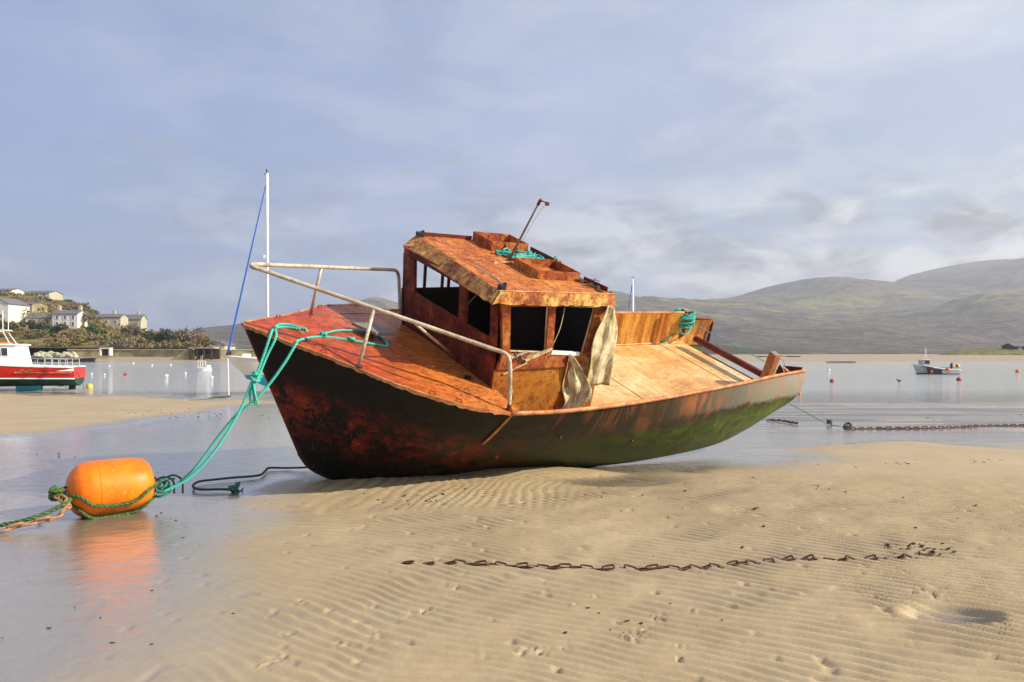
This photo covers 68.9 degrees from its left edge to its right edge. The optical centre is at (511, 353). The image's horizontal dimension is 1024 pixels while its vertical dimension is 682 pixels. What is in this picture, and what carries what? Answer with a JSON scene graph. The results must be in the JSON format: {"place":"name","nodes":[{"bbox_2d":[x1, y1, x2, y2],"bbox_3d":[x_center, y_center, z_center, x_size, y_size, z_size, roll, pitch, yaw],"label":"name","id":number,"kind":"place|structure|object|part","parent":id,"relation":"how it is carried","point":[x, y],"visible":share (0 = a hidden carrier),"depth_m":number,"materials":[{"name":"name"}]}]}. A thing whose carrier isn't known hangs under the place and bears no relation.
{"place":"outdoors","nodes":[
{"label":"outdoors","id":0,"kind":"place"},
{"bbox_2d":[0,293,195,354],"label":"headland","id":1,"kind":"structure","parent":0,"point":[38,345],"depth_m":205.21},
{"bbox_2d":[0,318,18,330],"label":"broadleaf tree","id":2,"kind":"object","parent":1,"relation":"on","point":[13,326],"visible":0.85,"depth_m":197.37,"materials":[{"name":"green plant"}]},
{"bbox_2d":[0,288,25,293],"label":"house","id":3,"kind":"structure","parent":1,"relation":"on","point":[16,290],"depth_m":294.81,"materials":[{"name":"paint"}]},
{"bbox_2d":[0,297,29,322],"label":"house","id":4,"kind":"structure","parent":1,"relation":"on","point":[15,307],"depth_m":211.51,"materials":[{"name":"paint"}]},
{"bbox_2d":[19,319,44,329],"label":"broadleaf tree","id":5,"kind":"object","parent":1,"relation":"on","point":[33,324],"visible":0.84,"depth_m":201.05,"materials":[{"name":"green plant"}]},
{"bbox_2d":[24,302,48,311],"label":"house","id":6,"kind":"structure","parent":1,"relation":"on","point":[35,306],"depth_m":237.10,"materials":[{"name":"paint"}]},
{"bbox_2d":[24,314,51,324],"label":"house","id":7,"kind":"structure","parent":1,"relation":"on","point":[36,317],"depth_m":214.00,"materials":[{"name":"stone"}]},
{"bbox_2d":[24,291,62,299],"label":"house","id":8,"kind":"structure","parent":1,"relation":"on","point":[55,295],"depth_m":299.22,"materials":[{"name":"paint"}]},
{"bbox_2d":[42,323,68,332],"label":"broadleaf tree","id":9,"kind":"object","parent":1,"relation":"on","point":[58,327],"visible":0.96,"depth_m":198.79,"materials":[{"name":"green plant"}]},
{"bbox_2d":[51,305,86,328],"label":"house","id":10,"kind":"structure","parent":1,"relation":"on","point":[72,319],"depth_m":213.00,"materials":[{"name":"paint"}]},
{"bbox_2d":[77,309,92,324],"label":"broadleaf tree","id":11,"kind":"object","parent":1,"relation":"on","point":[85,316],"visible":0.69,"depth_m":215.49,"materials":[{"name":"green plant"}]},
{"bbox_2d":[84,324,106,334],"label":"broadleaf tree","id":12,"kind":"object","parent":1,"relation":"on","point":[93,327],"visible":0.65,"depth_m":202.96,"materials":[{"name":"green plant"}]},
{"bbox_2d":[94,310,128,328],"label":"house","id":13,"kind":"structure","parent":1,"relation":"on","point":[113,319],"depth_m":249.00,"materials":[{"name":"paint"}]},
{"bbox_2d":[0,291,226,350],"bbox_3d":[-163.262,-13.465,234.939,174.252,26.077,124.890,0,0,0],"label":"olive scrub","id":14,"kind":"object","parent":1,"relation":"on","point":[180,345],"visible":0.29,"depth_m":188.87,"materials":[{"name":"green plant"}]},
{"bbox_2d":[120,323,141,334],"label":"broadleaf tree","id":15,"kind":"object","parent":1,"relation":"on","point":[129,329],"visible":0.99,"depth_m":213.47,"materials":[{"name":"brown plant"}]},
{"bbox_2d":[126,311,147,330],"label":"house","id":16,"kind":"structure","parent":1,"relation":"on","point":[139,319],"depth_m":300.22,"materials":[{"name":"paint"}]},
{"bbox_2d":[142,328,174,343],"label":"broadleaf tree","id":17,"kind":"object","parent":1,"relation":"on","point":[165,334],"visible":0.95,"depth_m":183.49,"materials":[{"name":"green plant"}]},
{"bbox_2d":[174,326,205,343],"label":"broadleaf tree","id":18,"kind":"object","parent":1,"relation":"on","point":[186,335],"visible":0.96,"depth_m":184.24,"materials":[{"name":"brown plant"}]},
{"bbox_2d":[207,341,236,348],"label":"house","id":19,"kind":"structure","parent":1,"relation":"on","point":[222,344],"depth_m":178.00,"materials":[{"name":"paint"}]},
{"bbox_2d":[0,354,1023,681],"bbox_3d":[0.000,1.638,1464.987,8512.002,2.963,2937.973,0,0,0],"label":"ground","id":20,"kind":"structure","parent":0,"point":[304,574],"depth_m":5.72,"materials":[{"name":"beige sand"}]},
{"bbox_2d":[0,495,72,526],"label":"anchor rope","id":21,"kind":"object","parent":20,"relation":"on","point":[46,512],"visible":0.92,"depth_m":6.88,"materials":[{"name":"green fabric"}]},
{"bbox_2d":[32,353,40,357],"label":"boulder","id":22,"kind":"object","parent":20,"relation":"on","point":[36,355],"visible":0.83,"depth_m":147.10,"materials":[{"name":"beige stone"}]},
{"bbox_2d":[31,357,95,361],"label":"weedy rocks","id":23,"kind":"object","parent":20,"relation":"on","point":[74,360],"visible":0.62,"depth_m":145.68,"materials":[{"name":"stone"}]},
{"bbox_2d":[99,348,112,355],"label":"culvert","id":24,"kind":"object","parent":20,"relation":"on","point":[105,351],"visible":1,"depth_m":163.05,"materials":[{"name":"beige concrete"}]},
{"bbox_2d":[64,458,156,517],"bbox_3d":[-4.036,1.340,7.501,0.903,0.562,0.560,0,0,-41],"label":"mooring buoy","id":25,"kind":"object","parent":20,"relation":"on","point":[113,481],"visible":0.86,"depth_m":7.30,"materials":[{"name":"plastic"}]},
{"bbox_2d":[0,494,71,532],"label":"rope","id":26,"kind":"object","parent":25,"relation":"hanging from","point":[50,518],"visible":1,"depth_m":6.82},
{"bbox_2d":[48,484,66,501],"bbox_3d":[-4.368,1.341,7.171,0.149,0.165,0.141,0,0,32],"label":"rope knot","id":27,"kind":"object","parent":25,"relation":"attached to","point":[54,491],"visible":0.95,"depth_m":7.14,"materials":[{"name":"green fabric"}]},
{"bbox_2d":[62,488,158,518],"bbox_3d":[-3.954,1.499,7.418,0.923,0.252,0.248,0,0,-40],"label":"buoy lashing","id":28,"kind":"object","parent":25,"relation":"attached to","point":[86,515],"visible":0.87,"depth_m":7.41,"materials":[{"name":"green fabric"}]},
{"bbox_2d":[64,480,159,507],"bbox_3d":[-3.929,1.403,7.390,0.934,0.183,0.323,0,0,-41],"label":"buoy lashing","id":29,"kind":"object","parent":25,"relation":"attached to","point":[91,504],"visible":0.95,"depth_m":7.26,"materials":[{"name":"green fabric"}]},
{"bbox_2d":[154,477,174,497],"bbox_3d":[-3.640,1.383,7.763,0.152,0.205,0.230,0,0,41],"label":"rope knot","id":30,"kind":"object","parent":25,"relation":"attached to","point":[167,484],"visible":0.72,"depth_m":7.72,"materials":[{"name":"teal fabric"}]},
{"bbox_2d":[155,474,183,493],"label":"rubber hoops","id":31,"kind":"object","parent":25,"relation":"attached to","point":[171,479],"visible":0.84,"depth_m":7.74,"materials":[{"name":"black rubber"}]},
{"bbox_2d":[67,349,193,356],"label":"sea wall","id":32,"kind":"structure","parent":20,"relation":"on","point":[133,352],"depth_m":167.40,"materials":[{"name":"stone"}]},
{"bbox_2d":[172,347,219,359],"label":"jetty","id":33,"kind":"object","parent":20,"relation":"on","point":[210,353],"visible":0.86,"depth_m":159.00,"materials":[{"name":"stone"}]},
{"bbox_2d":[201,395,230,399],"bbox_3d":[-10.620,1.570,26.390,0.376,0.064,2.877,0,0,0],"label":"old rope","id":34,"kind":"object","parent":20,"relation":"on","point":[217,397],"visible":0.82,"depth_m":27.02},
{"bbox_2d":[227,481,242,492],"bbox_3d":[-3.199,1.547,8.618,0.157,0.139,0.167,0,0,0],"label":"rope knot","id":35,"kind":"object","parent":20,"relation":"on","point":[232,488],"visible":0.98,"depth_m":8.58,"materials":[{"name":"teal fabric"}]},
{"bbox_2d":[220,349,255,355],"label":"sea wall","id":36,"kind":"structure","parent":20,"relation":"on","point":[235,352],"depth_m":173.63,"materials":[{"name":"concrete"}]},
{"bbox_2d":[192,466,306,490],"bbox_3d":[-3.364,1.556,9.465,0.828,0.064,1.732,0,0,14],"label":"old rope","id":37,"kind":"object","parent":20,"relation":"on","point":[222,478],"visible":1,"depth_m":9.39,"materials":[{"name":"black fabric"}]},
{"bbox_2d":[1,409,1021,644],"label":"weed scraps","id":38,"kind":"object","parent":20,"relation":"on","point":[888,545],"visible":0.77,"depth_m":6.00,"materials":[{"name":"seaweed"}]},
{"bbox_2d":[241,198,806,479],"bbox_3d":[0.649,-0.094,10.653,8.852,3.508,3.164,0,0,-35],"label":"wrecked boat","id":39,"kind":"object","parent":20,"relation":"on","point":[467,374],"visible":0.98,"depth_m":9.17,"materials":[{"name":"orange wood"}]},
{"bbox_2d":[163,326,300,491],"bbox_3d":[-2.874,0.545,7.854,1.413,1.715,0.305,0,0,-37],"label":"mooring line","id":40,"kind":"object","parent":39,"relation":"attached to","point":[231,424],"visible":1,"depth_m":7.76,"materials":[{"name":"teal fabric"}]},
{"bbox_2d":[160,335,388,493],"bbox_3d":[-2.464,0.610,8.149,2.487,1.635,0.578,0,0,-28],"label":"mooring line","id":41,"kind":"object","parent":39,"relation":"attached to","point":[253,401],"visible":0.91,"depth_m":7.86,"materials":[{"name":"teal fabric"}]},
{"bbox_2d":[249,323,306,405],"bbox_3d":[-2.529,0.102,8.113,0.224,0.895,0.746,0,0,25],"label":"bow knot","id":42,"kind":"object","parent":39,"relation":"hanging from","point":[259,377],"visible":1,"depth_m":7.85,"materials":[{"name":"teal fabric"}]},
{"bbox_2d":[319,329,384,341],"bbox_3d":[-1.894,-0.214,8.749,0.337,0.162,0.910,0,0,36],"label":"bollard loop","id":43,"kind":"object","parent":39,"relation":"on","point":[323,334],"visible":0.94,"depth_m":8.71,"materials":[{"name":"teal fabric"}]},
{"bbox_2d":[495,248,558,260],"bbox_3d":[0.267,-1.209,9.799,0.716,0.447,1.009,0,0,-35],"label":"rope heap","id":44,"kind":"object","parent":39,"relation":"on","point":[506,252],"visible":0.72,"depth_m":9.95,"materials":[{"name":"teal fabric"}]},
{"bbox_3d":[0.179,-0.285,8.753,0.646,0.651,0.016,-6,26,-33],"label":"window frame","id":45,"kind":"part","parent":39,"relation":"part of","materials":[{"name":"wood"}]},
{"bbox_2d":[561,354,591,408],"bbox_3d":[0.816,0.392,9.419,0.368,0.835,0.237,-6,26,-33],"label":"torn canvas","id":46,"kind":"object","parent":39,"relation":"attached to","point":[577,391],"visible":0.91,"depth_m":9.47,"materials":[{"name":"beige fabric"}]},
{"bbox_2d":[581,357,589,377],"bbox_3d":[0.867,0.291,9.509,0.450,0.686,0.052,-6,26,-33],"label":"torn canvas","id":47,"kind":"object","parent":39,"relation":"on","point":[585,369],"visible":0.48,"depth_m":9.49,"materials":[{"name":"brown fabric"}]},
{"bbox_3d":[0.711,-0.291,9.123,0.636,0.691,0.016,-6,26,-33],"label":"window frame","id":48,"kind":"part","parent":39,"relation":"part of","materials":[{"name":"wood"}]},
{"bbox_2d":[587,305,617,385],"bbox_3d":[1.161,-0.086,9.391,0.447,1.130,0.078,-6,26,-33],"label":"torn canvas","id":49,"kind":"object","parent":39,"relation":"hanging from","point":[602,353],"visible":1,"depth_m":9.40,"materials":[{"name":"beige fabric"}]},
{"bbox_2d":[674,308,695,334],"bbox_3d":[3.135,-0.584,13.602,0.416,0.492,0.402,0,0,0],"label":"rope coil","id":50,"kind":"object","parent":39,"relation":"attached to","point":[691,318],"visible":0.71,"depth_m":13.51,"materials":[{"name":"teal fabric"}]},
{"bbox_2d":[690,321,776,370],"bbox_3d":[4.025,-0.025,13.140,1.845,1.188,0.097,0,0,30],"label":"stern line","id":51,"kind":"object","parent":39,"relation":"attached to","point":[727,342],"visible":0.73,"depth_m":13.24,"materials":[{"name":"fabric"}]},
{"bbox_2d":[402,551,935,570],"bbox_3d":[1.226,1.536,5.500,4.075,0.071,0.340,0,0,-3],"label":"chain","id":52,"kind":"object","parent":20,"relation":"on","point":[745,562],"visible":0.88,"depth_m":5.45,"materials":[{"name":"metal"}]},
{"bbox_2d":[766,419,797,423],"bbox_3d":[6.334,1.568,17.380,0.181,0.062,1.066,0,0,-21],"label":"chain","id":53,"kind":"object","parent":20,"relation":"on","point":[788,421],"visible":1,"depth_m":17.47,"materials":[{"name":"metal"}]},
{"bbox_2d":[756,356,852,361],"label":"beach stones","id":54,"kind":"object","parent":20,"relation":"on","point":[800,356],"visible":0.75,"depth_m":165.35,"materials":[{"name":"beige stone"}]},
{"bbox_2d":[789,403,840,426],"bbox_3d":[6.080,1.247,15.145,0.205,0.621,2.484,0,0,45],"label":"stern line","id":55,"kind":"object","parent":20,"relation":"on","point":[813,416],"visible":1,"depth_m":15.22,"materials":[{"name":"teal fabric"}]},
{"bbox_2d":[843,422,852,427],"bbox_3d":[7.277,1.565,16.173,0.273,0.161,0.170,0,0,-38],"label":"rope knot","id":56,"kind":"object","parent":20,"relation":"on","point":[847,424],"visible":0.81,"depth_m":16.17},
{"bbox_2d":[846,424,1023,429],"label":"chain","id":57,"kind":"object","parent":20,"relation":"on","point":[918,427],"visible":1,"depth_m":15.98,"materials":[{"name":"metal"}]},
{"bbox_2d":[0,362,1023,402],"bbox_3d":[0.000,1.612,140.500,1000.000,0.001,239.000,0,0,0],"label":"water","id":58,"kind":"structure","parent":0,"point":[876,380],"depth_m":43.45,"materials":[{"name":"grey liquid"}]},
{"bbox_2d":[0,309,85,390],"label":"motor boat","id":59,"kind":"object","parent":58,"relation":"on","point":[19,370],"visible":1,"depth_m":32.08,"materials":[{"name":"red paint"}]},
{"bbox_2d":[197,355,211,370],"bbox_3d":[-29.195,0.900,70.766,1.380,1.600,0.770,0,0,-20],"label":"fishing boat","id":60,"kind":"object","parent":58,"relation":"on","point":[207,368],"visible":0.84,"depth_m":70.57,"materials":[{"name":"white paint"}]},
{"bbox_2d":[224,169,268,394],"bbox_3d":[-8.661,-2.860,30.334,5.825,8.921,1.970,0,0,-34],"label":"yacht","id":61,"kind":"object","parent":58,"relation":"on","point":[246,365],"visible":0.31,"depth_m":29.09,"materials":[{"name":"white paint"}]},
{"bbox_2d":[628,277,634,310],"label":"yacht","id":62,"kind":"object","parent":58,"relation":"on","point":[632,291],"visible":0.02,"depth_m":59.98,"materials":[{"name":"white metal"}]},
{"bbox_2d":[910,347,960,373],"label":"fishing boat","id":63,"kind":"object","parent":58,"relation":"on","point":[923,366],"visible":0.91,"depth_m":58.55,"materials":[{"name":"grey paint"}]},
{"bbox_2d":[0,0,1023,332],"label":"sky","id":64,"kind":"structure","parent":0,"point":[688,149],"materials":[{"name":"blue"}]},
{"bbox_2d":[196,258,1023,353],"bbox_3d":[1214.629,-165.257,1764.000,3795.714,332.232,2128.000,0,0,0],"label":"hills","id":65,"kind":"structure","parent":0,"point":[970,305],"depth_m":1397.54,"materials":[{"name":"green plant"}]},
{"bbox_2d":[701,344,807,353],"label":"shore slope","id":66,"kind":"structure","parent":0,"point":[732,349],"depth_m":594.23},
{"bbox_2d":[940,347,1023,354],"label":"sand spit","id":67,"kind":"structure","parent":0,"point":[988,351],"depth_m":220.93,"materials":[{"name":"beige sand"}]},
{"bbox_2d":[1000,343,1023,349],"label":"house","id":68,"kind":"structure","parent":67,"relation":"on","point":[1017,346],"depth_m":226.39,"materials":[{"name":"white stone"}]}
]}

